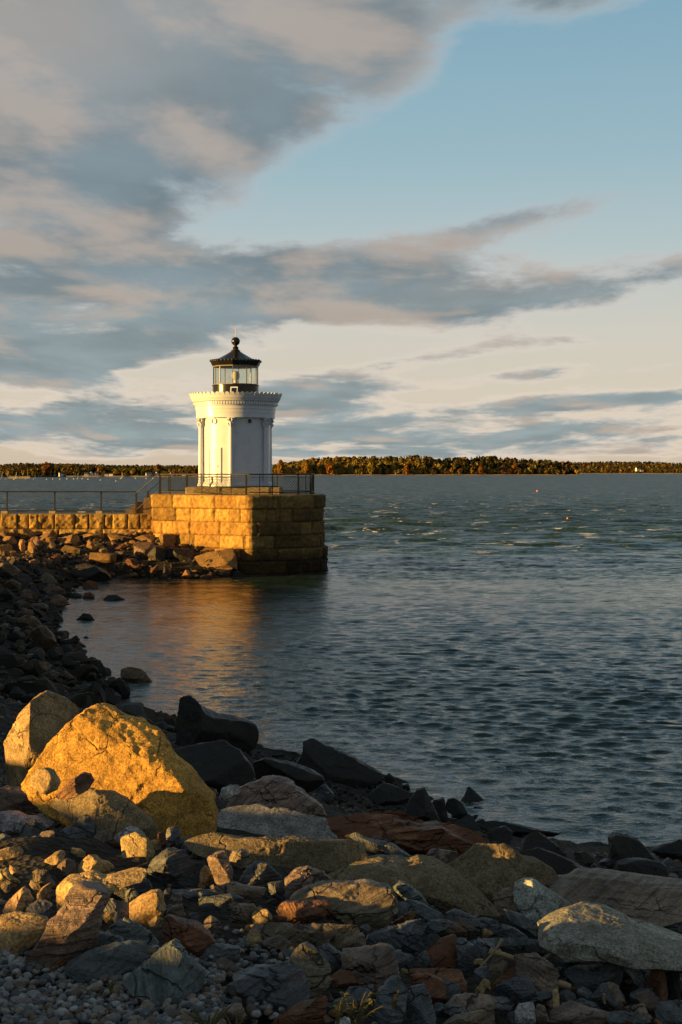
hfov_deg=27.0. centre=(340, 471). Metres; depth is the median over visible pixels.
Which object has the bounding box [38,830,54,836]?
rock
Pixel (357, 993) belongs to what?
rock
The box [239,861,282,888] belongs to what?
rock
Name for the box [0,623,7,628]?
stone
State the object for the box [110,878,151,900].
rock
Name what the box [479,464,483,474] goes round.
tree
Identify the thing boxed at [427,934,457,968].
rock
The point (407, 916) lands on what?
rock
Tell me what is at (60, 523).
causeway wall
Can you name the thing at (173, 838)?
stone
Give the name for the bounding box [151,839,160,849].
stone
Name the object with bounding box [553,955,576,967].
rock
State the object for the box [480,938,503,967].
twig
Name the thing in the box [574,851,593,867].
rock
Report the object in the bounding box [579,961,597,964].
rock
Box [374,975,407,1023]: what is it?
rock
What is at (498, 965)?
rock
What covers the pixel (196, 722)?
boulder
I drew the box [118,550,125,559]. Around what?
stone
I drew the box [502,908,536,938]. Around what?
rock
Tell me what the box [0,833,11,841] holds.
rock
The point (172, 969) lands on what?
boulder
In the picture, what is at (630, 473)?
beach
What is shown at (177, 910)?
rock
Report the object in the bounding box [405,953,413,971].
rock
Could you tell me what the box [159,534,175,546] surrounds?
stone
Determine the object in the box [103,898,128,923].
rock
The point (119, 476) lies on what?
town beach
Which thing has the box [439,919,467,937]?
rock
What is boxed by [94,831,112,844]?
stone
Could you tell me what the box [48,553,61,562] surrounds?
rock
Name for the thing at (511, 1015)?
stone
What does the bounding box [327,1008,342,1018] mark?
stone
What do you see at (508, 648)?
water
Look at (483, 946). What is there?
rock
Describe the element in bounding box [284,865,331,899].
rock
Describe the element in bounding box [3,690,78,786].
boulder
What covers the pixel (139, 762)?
boulder
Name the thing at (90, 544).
stone
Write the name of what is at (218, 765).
boulder
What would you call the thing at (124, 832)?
rock
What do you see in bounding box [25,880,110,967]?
boulder
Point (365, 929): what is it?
stone
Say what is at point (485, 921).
rock
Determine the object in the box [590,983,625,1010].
rock
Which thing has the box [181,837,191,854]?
rock
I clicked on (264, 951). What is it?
stone
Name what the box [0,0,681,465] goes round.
sky
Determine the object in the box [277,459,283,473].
tree
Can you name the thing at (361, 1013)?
weed plant
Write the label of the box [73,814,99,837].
rock
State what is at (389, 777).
stone
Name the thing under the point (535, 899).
boulder
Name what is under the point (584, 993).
rock
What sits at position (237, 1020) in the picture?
weed plant
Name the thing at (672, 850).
rock
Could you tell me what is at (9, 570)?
rock
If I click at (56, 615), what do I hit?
rock
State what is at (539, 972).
rock
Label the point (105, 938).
rock
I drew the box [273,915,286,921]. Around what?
stone
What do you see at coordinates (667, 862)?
stone
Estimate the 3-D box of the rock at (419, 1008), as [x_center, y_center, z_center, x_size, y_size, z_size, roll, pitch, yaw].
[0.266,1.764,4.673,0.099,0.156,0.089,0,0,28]
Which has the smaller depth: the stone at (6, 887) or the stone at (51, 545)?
the stone at (6, 887)
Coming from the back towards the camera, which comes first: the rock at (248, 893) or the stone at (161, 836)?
the stone at (161, 836)
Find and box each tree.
[41,462,53,476]
[66,465,74,475]
[97,465,102,474]
[128,465,137,472]
[154,464,161,473]
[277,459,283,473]
[301,459,310,473]
[326,463,334,474]
[366,460,377,474]
[404,463,410,473]
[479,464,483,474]
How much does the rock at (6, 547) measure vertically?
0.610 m
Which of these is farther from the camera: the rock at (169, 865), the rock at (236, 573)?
the rock at (236, 573)
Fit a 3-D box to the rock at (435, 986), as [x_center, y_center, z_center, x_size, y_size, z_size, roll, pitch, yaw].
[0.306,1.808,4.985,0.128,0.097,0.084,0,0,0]
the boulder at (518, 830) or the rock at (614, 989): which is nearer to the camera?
the rock at (614, 989)
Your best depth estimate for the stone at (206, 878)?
6.25 m
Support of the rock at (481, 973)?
on the ground
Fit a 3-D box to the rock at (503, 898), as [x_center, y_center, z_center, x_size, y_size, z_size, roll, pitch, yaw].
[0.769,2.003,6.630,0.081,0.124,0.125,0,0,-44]
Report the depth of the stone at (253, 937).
5.17 m
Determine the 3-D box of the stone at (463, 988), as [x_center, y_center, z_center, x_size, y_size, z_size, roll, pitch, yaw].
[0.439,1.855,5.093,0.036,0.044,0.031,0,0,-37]
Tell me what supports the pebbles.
on the ground
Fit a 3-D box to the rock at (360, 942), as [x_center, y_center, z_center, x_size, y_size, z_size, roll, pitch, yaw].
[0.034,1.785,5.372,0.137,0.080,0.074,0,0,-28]
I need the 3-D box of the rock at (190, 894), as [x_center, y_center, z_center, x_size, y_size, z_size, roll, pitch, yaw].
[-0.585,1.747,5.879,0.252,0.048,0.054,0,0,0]
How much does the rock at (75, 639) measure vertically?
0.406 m
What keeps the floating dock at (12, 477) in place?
on the water
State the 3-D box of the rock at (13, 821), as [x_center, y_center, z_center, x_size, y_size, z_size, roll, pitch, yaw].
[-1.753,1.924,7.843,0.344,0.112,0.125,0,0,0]
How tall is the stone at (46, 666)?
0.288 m
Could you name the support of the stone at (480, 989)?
on the ground
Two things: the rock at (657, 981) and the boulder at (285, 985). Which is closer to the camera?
the boulder at (285, 985)
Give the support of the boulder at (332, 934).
on the ground
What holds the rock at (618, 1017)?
on the ground
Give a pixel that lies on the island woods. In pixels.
(416, 464)
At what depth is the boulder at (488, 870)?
7.09 m
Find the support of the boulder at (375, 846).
on the ground
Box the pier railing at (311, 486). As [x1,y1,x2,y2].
[159,474,314,494]
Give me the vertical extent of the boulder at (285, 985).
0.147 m
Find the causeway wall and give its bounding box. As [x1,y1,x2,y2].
[0,512,152,534]
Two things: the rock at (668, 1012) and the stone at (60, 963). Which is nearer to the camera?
the stone at (60, 963)
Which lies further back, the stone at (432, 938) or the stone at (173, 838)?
the stone at (173, 838)
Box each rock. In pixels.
[0,544,11,553]
[0,562,19,578]
[0,785,37,814]
[0,810,54,831]
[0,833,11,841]
[0,847,23,859]
[0,868,20,886]
[0,911,48,955]
[2,579,21,590]
[3,886,33,913]
[19,819,46,836]
[26,899,52,916]
[28,868,56,890]
[29,767,60,794]
[32,603,48,611]
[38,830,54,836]
[40,573,56,583]
[43,584,65,594]
[43,670,59,677]
[44,850,64,864]
[47,610,63,621]
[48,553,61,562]
[50,594,67,605]
[56,772,94,799]
[57,858,75,876]
[59,534,79,543]
[60,635,79,644]
[60,826,86,837]
[61,545,80,552]
[70,563,110,581]
[71,848,85,856]
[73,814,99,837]
[76,613,94,619]
[76,854,114,873]
[83,533,103,539]
[89,552,115,563]
[89,931,124,949]
[103,595,124,600]
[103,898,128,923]
[108,534,131,540]
[109,917,158,945]
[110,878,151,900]
[114,826,145,845]
[120,832,154,858]
[129,889,165,928]
[134,542,155,558]
[135,535,154,541]
[147,847,195,883]
[162,914,216,956]
[165,548,193,561]
[166,903,184,916]
[169,888,216,900]
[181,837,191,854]
[194,548,237,568]
[198,893,242,912]
[202,943,240,962]
[207,850,232,885]
[213,567,232,574]
[215,881,266,902]
[219,785,239,801]
[224,1003,244,1017]
[226,982,234,994]
[229,848,250,868]
[229,903,255,924]
[230,569,244,576]
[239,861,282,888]
[252,908,272,923]
[257,934,290,951]
[268,880,284,894]
[271,995,328,1023]
[276,899,330,923]
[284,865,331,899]
[287,941,332,999]
[315,784,334,801]
[318,943,341,974]
[330,915,345,924]
[330,969,358,987]
[334,996,357,1016]
[335,932,365,950]
[335,1016,355,1023]
[340,943,400,998]
[341,984,373,1003]
[366,919,425,953]
[367,782,409,805]
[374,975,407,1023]
[393,880,428,904]
[393,901,415,918]
[393,911,415,924]
[396,951,408,968]
[402,899,444,921]
[404,787,440,821]
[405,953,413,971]
[406,984,436,1023]
[409,967,466,984]
[410,973,446,1003]
[424,919,452,936]
[426,848,457,863]
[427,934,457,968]
[427,953,449,967]
[432,798,448,822]
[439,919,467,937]
[441,978,460,1002]
[441,1004,467,1017]
[443,1009,494,1023]
[445,798,467,818]
[446,908,481,939]
[446,992,497,1011]
[455,814,480,834]
[455,937,475,978]
[460,787,483,802]
[473,937,494,962]
[474,965,489,980]
[478,917,497,928]
[486,923,527,938]
[487,826,512,842]
[489,949,508,985]
[491,967,515,991]
[492,996,512,1014]
[493,887,516,915]
[495,976,537,1007]
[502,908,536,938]
[514,952,558,1008]
[514,1002,535,1023]
[521,831,565,856]
[521,917,536,932]
[528,991,552,1004]
[548,1000,608,1023]
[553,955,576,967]
[556,967,566,978]
[564,962,623,993]
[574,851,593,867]
[575,998,599,1008]
[576,987,591,1000]
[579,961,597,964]
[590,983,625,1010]
[598,982,626,1010]
[606,1011,650,1023]
[608,832,658,869]
[614,857,668,876]
[620,1003,651,1019]
[622,969,646,979]
[624,966,647,987]
[629,987,659,1004]
[638,991,657,1012]
[648,969,667,1000]
[650,839,681,861]
[653,999,681,1023]
[664,923,681,933]
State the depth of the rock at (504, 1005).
4.96 m
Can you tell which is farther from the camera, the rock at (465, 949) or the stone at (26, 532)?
the stone at (26, 532)
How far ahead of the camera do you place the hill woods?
2816.96 m
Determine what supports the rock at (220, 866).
on the ground
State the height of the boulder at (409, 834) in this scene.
0.257 m
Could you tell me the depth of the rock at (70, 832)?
7.26 m
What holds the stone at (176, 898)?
on the ground
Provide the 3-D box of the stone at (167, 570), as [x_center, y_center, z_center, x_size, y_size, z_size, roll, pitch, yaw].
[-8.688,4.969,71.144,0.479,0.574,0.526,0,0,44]
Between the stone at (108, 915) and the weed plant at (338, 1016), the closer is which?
the weed plant at (338, 1016)
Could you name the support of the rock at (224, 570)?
on the ground
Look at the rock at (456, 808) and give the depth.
20.52 m
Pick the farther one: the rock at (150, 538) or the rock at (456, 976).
the rock at (150, 538)
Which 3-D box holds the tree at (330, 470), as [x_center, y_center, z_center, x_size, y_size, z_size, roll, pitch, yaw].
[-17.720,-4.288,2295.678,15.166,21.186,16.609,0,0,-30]
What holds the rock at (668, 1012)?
on the ground
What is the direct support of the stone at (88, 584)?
on the ground
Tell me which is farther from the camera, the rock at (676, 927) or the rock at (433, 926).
the rock at (676, 927)
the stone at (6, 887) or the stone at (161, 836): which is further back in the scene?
the stone at (161, 836)
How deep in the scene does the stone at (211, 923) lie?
5.26 m
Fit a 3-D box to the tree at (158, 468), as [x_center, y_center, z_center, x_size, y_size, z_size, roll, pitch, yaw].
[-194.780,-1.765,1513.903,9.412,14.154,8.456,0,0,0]
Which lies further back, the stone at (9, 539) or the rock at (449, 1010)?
the stone at (9, 539)
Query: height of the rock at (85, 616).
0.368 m
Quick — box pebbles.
[0,925,290,1023]
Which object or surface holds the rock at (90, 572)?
on the ground
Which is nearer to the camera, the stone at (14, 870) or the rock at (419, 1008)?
the rock at (419, 1008)
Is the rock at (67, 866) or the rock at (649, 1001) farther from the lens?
the rock at (67, 866)
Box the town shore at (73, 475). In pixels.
[0,475,194,476]
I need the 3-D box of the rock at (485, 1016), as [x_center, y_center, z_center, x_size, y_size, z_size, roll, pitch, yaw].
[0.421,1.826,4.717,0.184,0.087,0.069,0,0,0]
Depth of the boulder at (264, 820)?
8.69 m
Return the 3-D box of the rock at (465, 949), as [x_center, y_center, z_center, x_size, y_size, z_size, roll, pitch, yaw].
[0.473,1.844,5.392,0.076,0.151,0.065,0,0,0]
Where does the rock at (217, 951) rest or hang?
on the pebbles
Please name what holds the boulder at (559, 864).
on the ground
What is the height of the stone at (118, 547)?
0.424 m
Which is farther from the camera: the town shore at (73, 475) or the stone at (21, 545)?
the town shore at (73, 475)
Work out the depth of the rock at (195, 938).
4.93 m
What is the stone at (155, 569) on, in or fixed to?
on the ground
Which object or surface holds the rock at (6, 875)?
on the ground
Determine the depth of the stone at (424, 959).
5.34 m
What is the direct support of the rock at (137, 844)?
on the ground
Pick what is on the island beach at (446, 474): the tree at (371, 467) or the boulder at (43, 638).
the tree at (371, 467)
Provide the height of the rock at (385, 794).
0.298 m
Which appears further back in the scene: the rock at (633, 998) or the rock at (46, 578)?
the rock at (46, 578)
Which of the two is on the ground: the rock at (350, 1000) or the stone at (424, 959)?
the rock at (350, 1000)
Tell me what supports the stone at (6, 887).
on the ground
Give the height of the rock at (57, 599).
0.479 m
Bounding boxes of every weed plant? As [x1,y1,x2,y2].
[107,980,114,991]
[182,1004,232,1023]
[222,1010,246,1023]
[333,998,343,1023]
[341,992,382,1023]
[391,990,398,1008]
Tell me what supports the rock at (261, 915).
on the ground
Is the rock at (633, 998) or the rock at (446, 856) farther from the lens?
the rock at (446, 856)
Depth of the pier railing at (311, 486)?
74.75 m
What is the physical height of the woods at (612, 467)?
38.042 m
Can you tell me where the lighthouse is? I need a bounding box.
[186,327,282,493]
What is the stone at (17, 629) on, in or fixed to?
on the ground
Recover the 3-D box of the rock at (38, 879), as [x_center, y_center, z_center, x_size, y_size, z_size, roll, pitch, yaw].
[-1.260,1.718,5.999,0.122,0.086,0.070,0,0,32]
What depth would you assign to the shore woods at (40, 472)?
1506.82 m
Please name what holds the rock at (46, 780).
on the ground
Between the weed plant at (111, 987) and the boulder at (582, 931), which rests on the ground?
the boulder at (582, 931)
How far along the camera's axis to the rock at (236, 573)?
72.08 m
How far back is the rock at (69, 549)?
73.51 m
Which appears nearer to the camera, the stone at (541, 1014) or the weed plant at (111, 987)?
the weed plant at (111, 987)
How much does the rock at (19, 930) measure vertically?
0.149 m
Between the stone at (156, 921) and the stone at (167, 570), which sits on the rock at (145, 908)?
the stone at (156, 921)
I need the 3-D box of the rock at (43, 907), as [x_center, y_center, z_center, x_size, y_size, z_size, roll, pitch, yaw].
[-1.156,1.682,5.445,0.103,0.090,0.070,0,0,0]
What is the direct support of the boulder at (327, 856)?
on the ground
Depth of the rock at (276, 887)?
6.13 m
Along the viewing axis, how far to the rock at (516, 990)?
5.10 m
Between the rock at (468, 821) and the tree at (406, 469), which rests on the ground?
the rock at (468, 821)
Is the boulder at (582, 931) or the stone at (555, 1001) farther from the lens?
the boulder at (582, 931)
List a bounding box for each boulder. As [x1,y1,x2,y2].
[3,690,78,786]
[16,615,41,628]
[21,703,218,839]
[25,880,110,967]
[30,626,57,652]
[50,787,158,841]
[56,867,146,910]
[65,940,147,983]
[120,667,151,681]
[125,938,206,1013]
[175,695,258,751]
[175,740,255,792]
[184,832,367,873]
[217,804,337,838]
[226,775,326,816]
[232,962,309,1016]
[250,922,358,952]
[253,757,324,792]
[290,879,398,931]
[296,738,381,788]
[326,811,485,857]
[327,854,500,915]
[345,832,409,856]
[447,843,558,903]
[469,937,548,952]
[478,821,559,836]
[513,877,570,932]
[520,847,583,874]
[537,901,681,972]
[546,867,681,926]
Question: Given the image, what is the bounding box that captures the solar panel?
[230,387,237,392]
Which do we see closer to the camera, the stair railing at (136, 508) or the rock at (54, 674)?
the rock at (54, 674)
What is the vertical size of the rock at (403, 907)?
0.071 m
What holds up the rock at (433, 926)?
on the ground
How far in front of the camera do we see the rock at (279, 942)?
5.14 m
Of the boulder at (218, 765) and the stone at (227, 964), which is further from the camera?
the boulder at (218, 765)
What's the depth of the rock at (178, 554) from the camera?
72.74 m
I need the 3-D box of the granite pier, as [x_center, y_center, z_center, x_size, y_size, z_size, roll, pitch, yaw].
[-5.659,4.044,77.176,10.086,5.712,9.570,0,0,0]
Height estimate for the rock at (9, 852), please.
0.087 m
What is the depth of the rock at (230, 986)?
4.57 m
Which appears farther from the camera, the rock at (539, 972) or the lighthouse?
the lighthouse
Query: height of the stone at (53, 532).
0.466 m
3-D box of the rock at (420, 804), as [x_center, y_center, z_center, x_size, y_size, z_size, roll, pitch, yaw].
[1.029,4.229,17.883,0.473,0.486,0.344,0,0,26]
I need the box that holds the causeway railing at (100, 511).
[0,491,136,513]
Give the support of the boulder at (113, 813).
on the ground
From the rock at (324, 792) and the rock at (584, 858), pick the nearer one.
the rock at (584, 858)
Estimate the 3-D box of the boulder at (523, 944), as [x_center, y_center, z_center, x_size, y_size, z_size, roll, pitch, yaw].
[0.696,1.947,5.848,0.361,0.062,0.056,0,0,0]
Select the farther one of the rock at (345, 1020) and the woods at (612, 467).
the woods at (612, 467)
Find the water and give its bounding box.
[0,474,681,846]
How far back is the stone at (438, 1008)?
4.83 m
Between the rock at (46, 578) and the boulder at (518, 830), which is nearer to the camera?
the boulder at (518, 830)
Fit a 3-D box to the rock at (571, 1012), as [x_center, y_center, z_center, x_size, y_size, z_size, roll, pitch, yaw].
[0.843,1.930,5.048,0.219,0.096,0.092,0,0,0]
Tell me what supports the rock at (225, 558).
on the ground
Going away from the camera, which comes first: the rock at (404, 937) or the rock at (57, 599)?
the rock at (404, 937)
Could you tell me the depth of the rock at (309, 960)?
4.76 m
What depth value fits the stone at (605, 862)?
9.01 m
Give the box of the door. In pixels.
[208,447,220,482]
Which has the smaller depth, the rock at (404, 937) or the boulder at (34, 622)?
the rock at (404, 937)
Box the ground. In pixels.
[0,534,681,1023]
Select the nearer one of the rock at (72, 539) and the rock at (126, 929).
the rock at (126, 929)
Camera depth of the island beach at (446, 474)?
2298.30 m
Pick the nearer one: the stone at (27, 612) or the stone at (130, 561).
the stone at (27, 612)
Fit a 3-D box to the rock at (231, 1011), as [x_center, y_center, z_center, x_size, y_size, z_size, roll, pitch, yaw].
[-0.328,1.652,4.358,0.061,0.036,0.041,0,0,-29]
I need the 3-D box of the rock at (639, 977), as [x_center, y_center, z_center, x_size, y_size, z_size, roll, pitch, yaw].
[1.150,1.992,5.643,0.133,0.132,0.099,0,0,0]
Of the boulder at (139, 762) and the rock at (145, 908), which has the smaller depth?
the rock at (145, 908)
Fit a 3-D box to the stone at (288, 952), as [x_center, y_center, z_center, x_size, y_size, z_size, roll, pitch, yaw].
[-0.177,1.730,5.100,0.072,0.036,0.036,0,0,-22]
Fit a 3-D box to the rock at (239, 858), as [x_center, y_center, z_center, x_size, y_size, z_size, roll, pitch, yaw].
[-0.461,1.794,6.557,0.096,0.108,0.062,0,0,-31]
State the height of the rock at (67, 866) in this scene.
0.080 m
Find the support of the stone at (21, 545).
on the ground
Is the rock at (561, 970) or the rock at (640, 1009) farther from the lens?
the rock at (561, 970)
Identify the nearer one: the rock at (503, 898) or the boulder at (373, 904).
the boulder at (373, 904)
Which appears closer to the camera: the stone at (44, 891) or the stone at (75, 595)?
the stone at (44, 891)
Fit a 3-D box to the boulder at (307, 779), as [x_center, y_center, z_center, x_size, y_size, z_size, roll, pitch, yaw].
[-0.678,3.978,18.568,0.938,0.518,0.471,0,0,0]
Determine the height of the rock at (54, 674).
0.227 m
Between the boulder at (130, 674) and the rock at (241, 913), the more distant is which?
the boulder at (130, 674)
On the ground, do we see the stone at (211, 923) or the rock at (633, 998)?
the rock at (633, 998)
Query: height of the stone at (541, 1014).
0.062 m
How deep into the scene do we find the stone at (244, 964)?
4.81 m
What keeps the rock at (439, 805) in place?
on the ground
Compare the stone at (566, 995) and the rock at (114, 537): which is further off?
the rock at (114, 537)
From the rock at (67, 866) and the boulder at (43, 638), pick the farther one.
the boulder at (43, 638)
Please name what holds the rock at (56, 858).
on the ground
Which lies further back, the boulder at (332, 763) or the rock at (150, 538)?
the rock at (150, 538)
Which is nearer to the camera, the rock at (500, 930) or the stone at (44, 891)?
the stone at (44, 891)
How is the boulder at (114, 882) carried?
on the ground
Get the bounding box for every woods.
[0,462,197,473]
[0,467,197,475]
[272,455,579,474]
[572,461,681,472]
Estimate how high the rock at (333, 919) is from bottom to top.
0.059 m
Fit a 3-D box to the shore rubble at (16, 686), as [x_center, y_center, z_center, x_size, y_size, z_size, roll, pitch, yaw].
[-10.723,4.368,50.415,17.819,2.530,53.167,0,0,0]
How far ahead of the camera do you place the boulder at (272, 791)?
10.55 m
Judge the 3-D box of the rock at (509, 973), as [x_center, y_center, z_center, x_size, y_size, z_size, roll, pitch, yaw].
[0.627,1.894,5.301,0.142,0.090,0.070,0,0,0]
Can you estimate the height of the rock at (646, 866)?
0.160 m
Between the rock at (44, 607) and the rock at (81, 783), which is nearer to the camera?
the rock at (81, 783)
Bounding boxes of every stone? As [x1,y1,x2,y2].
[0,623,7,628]
[0,882,12,892]
[3,536,16,544]
[9,865,22,875]
[10,527,18,536]
[11,627,20,633]
[18,539,25,550]
[19,528,32,537]
[19,607,33,615]
[20,589,32,600]
[28,541,36,552]
[33,537,42,544]
[37,882,52,899]
[40,661,51,672]
[43,530,56,536]
[45,537,55,544]
[47,542,55,548]
[51,959,63,966]
[60,671,72,680]
[69,592,81,597]
[82,580,98,588]
[83,592,94,598]
[87,540,96,550]
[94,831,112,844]
[104,911,113,925]
[114,543,124,550]
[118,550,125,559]
[125,558,137,565]
[125,888,138,902]
[147,545,163,561]
[148,916,163,926]
[149,564,158,573]
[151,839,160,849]
[156,831,166,847]
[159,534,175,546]
[163,566,171,575]
[166,826,180,848]
[172,893,181,903]
[181,570,191,577]
[186,912,199,920]
[196,891,205,900]
[199,865,213,885]
[204,915,219,933]
[216,957,235,972]
[239,960,253,968]
[246,929,261,947]
[258,949,270,959]
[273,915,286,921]
[283,949,293,959]
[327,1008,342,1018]
[359,924,371,937]
[383,773,395,782]
[400,968,407,976]
[417,950,430,967]
[427,933,439,946]
[433,1003,443,1014]
[459,983,467,993]
[473,958,486,967]
[475,986,485,993]
[479,979,490,989]
[480,928,492,937]
[507,1011,516,1023]
[535,1004,548,1023]
[552,988,559,1007]
[559,989,575,1004]
[599,858,610,867]
[661,857,672,867]
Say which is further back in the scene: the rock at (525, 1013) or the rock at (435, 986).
the rock at (435, 986)
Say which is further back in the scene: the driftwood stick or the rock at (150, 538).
the rock at (150, 538)
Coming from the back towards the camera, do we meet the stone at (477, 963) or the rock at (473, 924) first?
the rock at (473, 924)
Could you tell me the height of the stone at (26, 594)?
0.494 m
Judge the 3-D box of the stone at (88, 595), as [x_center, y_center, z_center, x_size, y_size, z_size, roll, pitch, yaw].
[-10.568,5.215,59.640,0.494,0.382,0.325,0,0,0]
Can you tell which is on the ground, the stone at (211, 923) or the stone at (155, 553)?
the stone at (155, 553)
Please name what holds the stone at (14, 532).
on the shore rubble at (16, 686)
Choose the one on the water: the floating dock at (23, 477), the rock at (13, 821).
the floating dock at (23, 477)
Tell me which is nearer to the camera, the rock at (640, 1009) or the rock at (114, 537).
the rock at (640, 1009)
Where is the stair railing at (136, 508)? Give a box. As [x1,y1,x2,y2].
[134,474,165,513]
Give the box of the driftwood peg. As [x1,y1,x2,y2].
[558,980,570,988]
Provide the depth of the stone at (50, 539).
74.70 m
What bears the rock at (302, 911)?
on the ground
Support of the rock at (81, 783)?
on the ground
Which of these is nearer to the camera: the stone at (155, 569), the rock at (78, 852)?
the rock at (78, 852)
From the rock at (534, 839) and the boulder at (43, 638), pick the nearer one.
the rock at (534, 839)
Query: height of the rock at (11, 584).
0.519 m
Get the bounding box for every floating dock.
[8,476,18,478]
[18,476,30,478]
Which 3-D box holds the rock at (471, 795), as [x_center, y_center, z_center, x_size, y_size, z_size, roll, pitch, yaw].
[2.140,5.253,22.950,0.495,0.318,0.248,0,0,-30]
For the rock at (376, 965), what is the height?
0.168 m
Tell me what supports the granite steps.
on the causeway wall
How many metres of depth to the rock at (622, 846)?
8.99 m
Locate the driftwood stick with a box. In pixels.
[489,948,514,961]
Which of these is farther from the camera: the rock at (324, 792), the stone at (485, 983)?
the rock at (324, 792)
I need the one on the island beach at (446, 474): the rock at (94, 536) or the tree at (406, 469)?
the tree at (406, 469)
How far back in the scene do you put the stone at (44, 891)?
5.75 m
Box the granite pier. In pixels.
[151,493,328,575]
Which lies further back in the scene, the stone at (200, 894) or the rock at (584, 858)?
the rock at (584, 858)
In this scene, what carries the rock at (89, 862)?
on the ground
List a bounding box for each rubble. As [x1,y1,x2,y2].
[0,531,230,732]
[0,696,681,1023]
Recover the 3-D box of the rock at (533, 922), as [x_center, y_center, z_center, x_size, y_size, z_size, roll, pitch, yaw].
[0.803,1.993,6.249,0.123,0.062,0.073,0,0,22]
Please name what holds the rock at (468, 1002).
on the ground
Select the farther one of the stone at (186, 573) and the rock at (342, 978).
the stone at (186, 573)
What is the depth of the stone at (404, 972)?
5.16 m
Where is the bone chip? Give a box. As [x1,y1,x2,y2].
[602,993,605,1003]
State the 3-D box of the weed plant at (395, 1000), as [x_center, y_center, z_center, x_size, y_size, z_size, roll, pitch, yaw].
[0.164,1.578,4.254,0.039,0.054,0.019,0,0,-39]
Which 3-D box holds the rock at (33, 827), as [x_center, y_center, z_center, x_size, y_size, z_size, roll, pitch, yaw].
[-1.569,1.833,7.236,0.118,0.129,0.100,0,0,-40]
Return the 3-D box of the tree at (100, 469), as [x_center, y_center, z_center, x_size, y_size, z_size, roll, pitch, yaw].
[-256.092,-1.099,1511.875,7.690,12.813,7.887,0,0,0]
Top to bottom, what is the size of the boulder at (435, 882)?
0.358 m
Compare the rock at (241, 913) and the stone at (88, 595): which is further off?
the stone at (88, 595)
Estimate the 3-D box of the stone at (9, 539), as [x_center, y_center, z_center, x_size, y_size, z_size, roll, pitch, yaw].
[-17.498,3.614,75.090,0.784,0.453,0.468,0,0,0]
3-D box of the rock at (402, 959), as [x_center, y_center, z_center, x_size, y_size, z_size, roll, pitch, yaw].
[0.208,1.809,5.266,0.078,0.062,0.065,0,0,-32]
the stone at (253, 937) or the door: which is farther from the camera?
the door
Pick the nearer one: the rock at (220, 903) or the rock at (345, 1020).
the rock at (345, 1020)
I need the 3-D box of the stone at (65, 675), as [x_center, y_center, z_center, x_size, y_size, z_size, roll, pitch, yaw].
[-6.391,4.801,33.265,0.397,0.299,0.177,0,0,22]
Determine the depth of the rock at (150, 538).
75.25 m
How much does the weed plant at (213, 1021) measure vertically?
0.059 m
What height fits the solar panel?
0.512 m
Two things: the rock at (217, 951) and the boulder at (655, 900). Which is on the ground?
the boulder at (655, 900)
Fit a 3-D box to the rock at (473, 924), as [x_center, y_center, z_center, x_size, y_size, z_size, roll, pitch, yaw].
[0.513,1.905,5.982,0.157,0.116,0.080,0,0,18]
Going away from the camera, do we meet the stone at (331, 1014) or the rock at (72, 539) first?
the stone at (331, 1014)
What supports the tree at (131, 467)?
on the town shore at (73, 475)
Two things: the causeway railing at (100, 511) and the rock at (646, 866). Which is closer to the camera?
the rock at (646, 866)
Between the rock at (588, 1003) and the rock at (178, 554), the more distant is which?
the rock at (178, 554)
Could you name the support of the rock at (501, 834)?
on the ground
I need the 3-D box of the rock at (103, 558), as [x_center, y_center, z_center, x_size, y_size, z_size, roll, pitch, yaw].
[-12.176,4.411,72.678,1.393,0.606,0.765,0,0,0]
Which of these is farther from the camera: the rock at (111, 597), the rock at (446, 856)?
the rock at (111, 597)
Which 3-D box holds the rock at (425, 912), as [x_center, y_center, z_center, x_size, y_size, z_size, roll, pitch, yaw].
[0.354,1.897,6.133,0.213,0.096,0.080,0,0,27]
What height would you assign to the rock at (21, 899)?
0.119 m
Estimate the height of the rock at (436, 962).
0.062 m
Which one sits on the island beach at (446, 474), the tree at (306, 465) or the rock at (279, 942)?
the tree at (306, 465)
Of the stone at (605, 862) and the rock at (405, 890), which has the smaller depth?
the rock at (405, 890)
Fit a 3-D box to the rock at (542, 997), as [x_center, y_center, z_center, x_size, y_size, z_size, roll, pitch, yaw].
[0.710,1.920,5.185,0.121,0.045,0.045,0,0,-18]
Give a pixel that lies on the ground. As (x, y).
(34, 856)
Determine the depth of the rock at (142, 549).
73.17 m
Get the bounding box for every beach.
[66,475,197,476]
[314,474,577,474]
[579,473,681,473]
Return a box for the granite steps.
[125,493,156,513]
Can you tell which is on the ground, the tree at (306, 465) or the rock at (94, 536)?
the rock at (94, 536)
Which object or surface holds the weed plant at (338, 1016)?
on the ground
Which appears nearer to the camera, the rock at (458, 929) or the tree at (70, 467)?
the rock at (458, 929)
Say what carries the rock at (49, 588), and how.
on the ground
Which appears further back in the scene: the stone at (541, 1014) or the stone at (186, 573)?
the stone at (186, 573)
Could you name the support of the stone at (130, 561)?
on the ground

